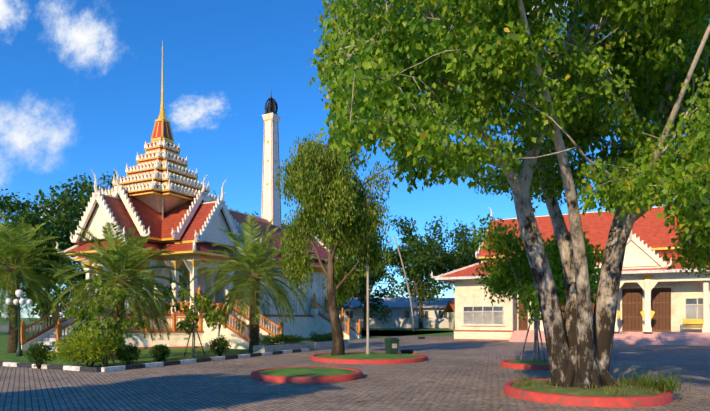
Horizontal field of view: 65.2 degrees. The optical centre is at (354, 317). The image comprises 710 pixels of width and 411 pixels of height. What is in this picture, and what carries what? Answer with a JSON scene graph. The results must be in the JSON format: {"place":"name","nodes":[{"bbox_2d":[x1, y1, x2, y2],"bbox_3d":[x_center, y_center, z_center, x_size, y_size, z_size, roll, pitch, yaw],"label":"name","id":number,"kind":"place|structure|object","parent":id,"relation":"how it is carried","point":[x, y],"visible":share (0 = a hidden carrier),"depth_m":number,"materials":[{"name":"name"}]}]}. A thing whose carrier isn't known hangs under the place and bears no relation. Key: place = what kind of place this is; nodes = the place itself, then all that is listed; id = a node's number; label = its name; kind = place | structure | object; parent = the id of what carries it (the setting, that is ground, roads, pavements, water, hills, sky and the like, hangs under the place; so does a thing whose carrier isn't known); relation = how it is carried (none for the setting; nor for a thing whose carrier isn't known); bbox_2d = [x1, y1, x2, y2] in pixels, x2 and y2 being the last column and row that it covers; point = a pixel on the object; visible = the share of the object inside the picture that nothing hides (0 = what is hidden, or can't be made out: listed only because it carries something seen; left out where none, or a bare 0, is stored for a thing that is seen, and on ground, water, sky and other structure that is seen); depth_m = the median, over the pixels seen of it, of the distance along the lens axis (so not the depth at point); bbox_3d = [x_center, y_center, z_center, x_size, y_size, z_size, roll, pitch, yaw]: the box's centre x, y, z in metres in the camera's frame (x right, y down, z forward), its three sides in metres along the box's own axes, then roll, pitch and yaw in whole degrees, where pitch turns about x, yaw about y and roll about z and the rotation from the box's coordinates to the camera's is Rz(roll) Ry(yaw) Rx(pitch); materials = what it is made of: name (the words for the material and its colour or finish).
{"place":"outdoors","nodes":[
{"label":"outdoors","id":0,"kind":"place"},
{"bbox_2d":[0,0,24,28],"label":"cloud","id":1,"kind":"structure","parent":0,"point":[7,13],"depth_m":1763.71,"materials":[{"name":"white"}]},
{"bbox_2d":[0,103,70,180],"bbox_3d":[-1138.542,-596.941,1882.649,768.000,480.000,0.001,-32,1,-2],"label":"cloud","id":2,"kind":"structure","parent":0,"point":[21,131],"depth_m":1883.65,"materials":[{"name":"white"}]},
{"bbox_2d":[42,3,113,64],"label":"cloud","id":3,"kind":"structure","parent":0,"point":[83,36],"depth_m":1830.64,"materials":[{"name":"white"}]},
{"bbox_2d":[172,98,222,128],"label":"cloud","id":4,"kind":"structure","parent":0,"point":[185,116],"depth_m":1961.72,"materials":[{"name":"white"}]},
{"bbox_2d":[0,325,709,410],"bbox_3d":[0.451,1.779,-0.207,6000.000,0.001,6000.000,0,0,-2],"label":"plaza ground","id":5,"kind":"structure","parent":0,"point":[46,392],"depth_m":14.96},
{"bbox_2d":[6,290,32,356],"bbox_3d":[-15.329,0.274,25.331,0.854,3.110,0.841,0,0,-2],"label":"garden lamp","id":6,"kind":"object","parent":5,"relation":"on","point":[18,302],"visible":0.98,"depth_m":25.29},
{"bbox_2d":[0,189,72,244],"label":"tree","id":7,"kind":"object","parent":5,"relation":"on","point":[9,207],"visible":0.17,"depth_m":54.57,"materials":[{"name":"green plant"}]},
{"bbox_2d":[23,342,54,368],"bbox_3d":[-10.985,1.336,19.280,0.954,1.005,0.915,0,0,-2],"label":"shrub","id":8,"kind":"object","parent":5,"relation":"on","point":[36,352],"visible":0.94,"depth_m":19.16,"materials":[{"name":"green plant"}]},
{"bbox_2d":[0,211,78,352],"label":"palm tree","id":9,"kind":"object","parent":5,"relation":"on","point":[18,248],"visible":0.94,"depth_m":27.56,"materials":[{"name":"green plant"}]},
{"bbox_2d":[0,207,116,328],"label":"tree","id":10,"kind":"object","parent":5,"relation":"on","point":[47,228],"visible":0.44,"depth_m":43.25,"materials":[{"name":"green plant"}]},
{"bbox_2d":[49,283,81,307],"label":"tree","id":11,"kind":"object","parent":5,"relation":"on","point":[66,300],"visible":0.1,"depth_m":151.34,"materials":[{"name":"green plant"}]},
{"bbox_2d":[32,171,122,283],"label":"tree","id":12,"kind":"object","parent":5,"relation":"on","point":[73,205],"visible":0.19,"depth_m":57.52,"materials":[{"name":"green plant"}]},
{"bbox_2d":[45,329,121,366],"bbox_3d":[-9.381,1.118,19.783,2.372,1.455,2.484,0,0,22],"label":"bush","id":13,"kind":"object","parent":5,"relation":"on","point":[80,349],"visible":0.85,"depth_m":19.30,"materials":[{"name":"green plant"}]},
{"bbox_2d":[62,274,147,366],"bbox_3d":[-9.171,0.129,19.926,2.493,3.417,3.122,0,0,-2],"label":"garden sapling","id":14,"kind":"object","parent":5,"relation":"on","point":[111,324],"visible":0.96,"depth_m":19.66,"materials":[{"name":"green plant"}]},
{"bbox_2d":[51,222,193,359],"bbox_3d":[-9.848,-1.032,23.489,5.033,5.829,5.131,0,0,27],"label":"palm tree","id":15,"kind":"object","parent":5,"relation":"on","point":[128,257],"visible":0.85,"depth_m":22.80,"materials":[{"name":"green plant"}]},
{"bbox_2d":[115,342,140,364],"bbox_3d":[-8.254,1.369,20.144,0.932,0.938,0.897,0,0,-2],"label":"shrub","id":16,"kind":"object","parent":5,"relation":"on","point":[129,354],"visible":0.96,"depth_m":20.00,"materials":[{"name":"green plant"}]},
{"bbox_2d":[20,40,283,351],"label":"temple","id":17,"kind":"structure","parent":5,"relation":"on","point":[161,197],"depth_m":33.38,"materials":[{"name":"paint"}]},
{"bbox_2d":[0,348,309,371],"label":"curb","id":18,"kind":"structure","parent":5,"relation":"on","point":[93,369],"depth_m":20.03,"materials":[{"name":"white concrete"}]},
{"bbox_2d":[148,344,170,361],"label":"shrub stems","id":19,"kind":"object","parent":5,"relation":"on","point":[160,353],"visible":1,"depth_m":21.46,"materials":[{"name":"green plant"}]},
{"bbox_2d":[161,285,226,357],"bbox_3d":[-7.239,0.155,24.958,2.961,3.363,3.286,0,0,-15],"label":"garden sapling","id":20,"kind":"object","parent":5,"relation":"on","point":[212,316],"visible":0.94,"depth_m":24.28,"materials":[{"name":"green plant"}]},
{"bbox_2d":[207,335,231,355],"bbox_3d":[-6.152,1.302,25.109,1.117,1.075,0.985,0,0,-30],"label":"shrub","id":21,"kind":"object","parent":5,"relation":"on","point":[220,344],"visible":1,"depth_m":24.99,"materials":[{"name":"green plant"}]},
{"bbox_2d":[0,318,453,366],"bbox_3d":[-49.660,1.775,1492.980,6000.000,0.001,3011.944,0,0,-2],"label":"ground grass","id":22,"kind":"structure","parent":5,"relation":"on","point":[146,356],"depth_m":29.88,"materials":[{"name":"green plant"}]},
{"bbox_2d":[170,195,289,301],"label":"tree","id":23,"kind":"object","parent":5,"relation":"on","point":[183,281],"depth_m":58.71,"materials":[{"name":"green plant"}]},
{"bbox_2d":[187,215,311,352],"bbox_3d":[-5.214,-1.562,28.072,6.135,6.881,6.328,0,0,-2],"label":"palm tree","id":24,"kind":"object","parent":5,"relation":"on","point":[245,276],"visible":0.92,"depth_m":27.59,"materials":[{"name":"green plant"}]},
{"bbox_2d":[253,333,306,352],"bbox_3d":[-3.763,1.296,28.403,0.806,1.066,3.818,0,0,29],"label":"planter","id":25,"kind":"object","parent":5,"relation":"on","point":[271,346],"visible":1,"depth_m":27.86,"materials":[{"name":"concrete"}]},
{"bbox_2d":[205,189,361,338],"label":"temple annex building","id":26,"kind":"structure","parent":5,"relation":"on","point":[316,318],"depth_m":45.43,"materials":[{"name":"white paint"}]},
{"bbox_2d":[261,92,281,226],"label":"chimney","id":27,"kind":"object","parent":26,"relation":"on","point":[271,206],"visible":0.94,"depth_m":46.75,"materials":[{"name":"white concrete"}]},
{"bbox_2d":[251,366,362,382],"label":"island","id":28,"kind":"structure","parent":5,"relation":"on","point":[311,374],"depth_m":15.69,"materials":[{"name":"green plant"}]},
{"bbox_2d":[305,332,347,349],"bbox_3d":[-1.583,1.298,32.118,0.818,1.061,3.816,0,0,28],"label":"planter","id":29,"kind":"object","parent":5,"relation":"on","point":[321,342],"visible":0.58,"depth_m":31.10,"materials":[{"name":"concrete"}]},
{"bbox_2d":[294,215,376,302],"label":"tree","id":30,"kind":"object","parent":5,"relation":"on","point":[364,282],"visible":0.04,"depth_m":68.55,"materials":[{"name":"green plant"}]},
{"bbox_2d":[336,292,350,312],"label":"tree","id":31,"kind":"object","parent":5,"relation":"on","point":[343,306],"depth_m":87.99,"materials":[{"name":"green plant"}]},
{"bbox_2d":[5,353,709,410],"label":"fallen leaves","id":32,"kind":"object","parent":5,"relation":"on","point":[339,394],"visible":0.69,"depth_m":13.59,"materials":[{"name":"brown plant"}]},
{"bbox_2d":[311,352,427,363],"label":"island","id":33,"kind":"structure","parent":5,"relation":"on","point":[370,358],"depth_m":22.06,"materials":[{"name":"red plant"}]},
{"bbox_2d":[275,122,400,354],"bbox_3d":[-0.460,-3.563,23.529,5.976,10.697,5.299,0,0,-2],"label":"tree","id":34,"kind":"object","parent":33,"relation":"on","point":[326,188],"visible":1,"depth_m":23.16,"materials":[{"name":"green plant"}]},
{"bbox_2d":[366,193,369,353],"bbox_3d":[0.549,-1.826,23.710,0.280,6.970,0.280,0,0,-2],"label":"flag pole","id":35,"kind":"object","parent":33,"relation":"on","point":[367,337],"visible":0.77,"depth_m":23.66,"materials":[{"name":"metal"}]},
{"bbox_2d":[384,337,399,353],"bbox_3d":[1.592,1.254,23.945,0.500,0.790,0.500,0,0,-27],"label":"trash bin","id":36,"kind":"object","parent":33,"relation":"on","point":[391,345],"visible":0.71,"depth_m":23.78,"materials":[{"name":"green plastic"}]},
{"bbox_2d":[336,230,431,328],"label":"tree","id":37,"kind":"object","parent":5,"relation":"on","point":[378,276],"visible":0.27,"depth_m":83.72,"materials":[{"name":"green plant"}]},
{"bbox_2d":[338,298,454,329],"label":"background buildings","id":38,"kind":"structure","parent":5,"relation":"on","point":[440,314],"depth_m":94.32,"materials":[{"name":"white paint"}]},
{"bbox_2d":[393,235,414,330],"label":"leaning pole","id":39,"kind":"object","parent":5,"relation":"on","point":[407,286],"visible":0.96,"depth_m":71.96,"materials":[{"name":"grey wood"}]},
{"bbox_2d":[382,272,444,297],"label":"tree","id":40,"kind":"object","parent":5,"relation":"on","point":[410,285],"visible":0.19,"depth_m":141.92,"materials":[{"name":"green plant"}]},
{"bbox_2d":[373,282,454,294],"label":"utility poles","id":41,"kind":"object","parent":5,"relation":"on","point":[401,294],"visible":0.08,"depth_m":92.05,"materials":[{"name":"concrete"}]},
{"bbox_2d":[376,215,473,328],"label":"tree","id":42,"kind":"object","parent":5,"relation":"on","point":[423,263],"visible":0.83,"depth_m":83.57,"materials":[{"name":"green plant"}]},
{"bbox_2d":[443,226,484,268],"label":"tree","id":43,"kind":"object","parent":5,"relation":"on","point":[465,256],"visible":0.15,"depth_m":80.97,"materials":[{"name":"green plant"}]},
{"bbox_2d":[500,359,548,369],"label":"island","id":44,"kind":"structure","parent":5,"relation":"on","point":[531,364],"depth_m":19.40,"materials":[{"name":"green concrete"}]},
{"bbox_2d":[467,213,604,361],"bbox_3d":[6.603,-1.028,20.389,4.765,5.485,6.026,0,0,19],"label":"tree","id":45,"kind":"object","parent":44,"relation":"on","point":[506,275],"visible":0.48,"depth_m":20.12,"materials":[{"name":"green plant"}]},
{"bbox_2d":[431,206,709,345],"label":"building","id":46,"kind":"structure","parent":5,"relation":"on","point":[659,303],"depth_m":39.48,"materials":[{"name":"beige paint"}]},
{"bbox_2d":[504,378,672,406],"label":"tree planter curb","id":47,"kind":"structure","parent":5,"relation":"on","point":[576,396],"depth_m":11.50,"materials":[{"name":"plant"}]},
{"bbox_2d":[307,0,709,388],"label":"tree","id":48,"kind":"object","parent":47,"relation":"on","point":[384,66],"visible":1,"depth_m":9.95,"materials":[{"name":"green plant"}]},
{"bbox_2d":[511,374,665,395],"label":"island grass tufts","id":49,"kind":"object","parent":47,"relation":"on","point":[526,383],"depth_m":12.33,"materials":[{"name":"green plant"}]},
{"bbox_2d":[619,369,689,391],"bbox_3d":[6.607,1.344,12.175,1.123,0.470,1.962,0,0,-2],"label":"grass clump","id":50,"kind":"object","parent":47,"relation":"on","point":[665,384],"depth_m":12.04,"materials":[{"name":"green plant"}]},
{"bbox_2d":[0,0,709,317],"label":"sky","id":51,"kind":"structure","parent":0,"point":[236,53],"materials":[{"name":"blue"}]},
{"bbox_2d":[401,349,413,353],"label":"old tire island","id":52,"kind":"structure","parent":0,"point":[408,351],"depth_m":24.84,"materials":[{"name":"rubber"}]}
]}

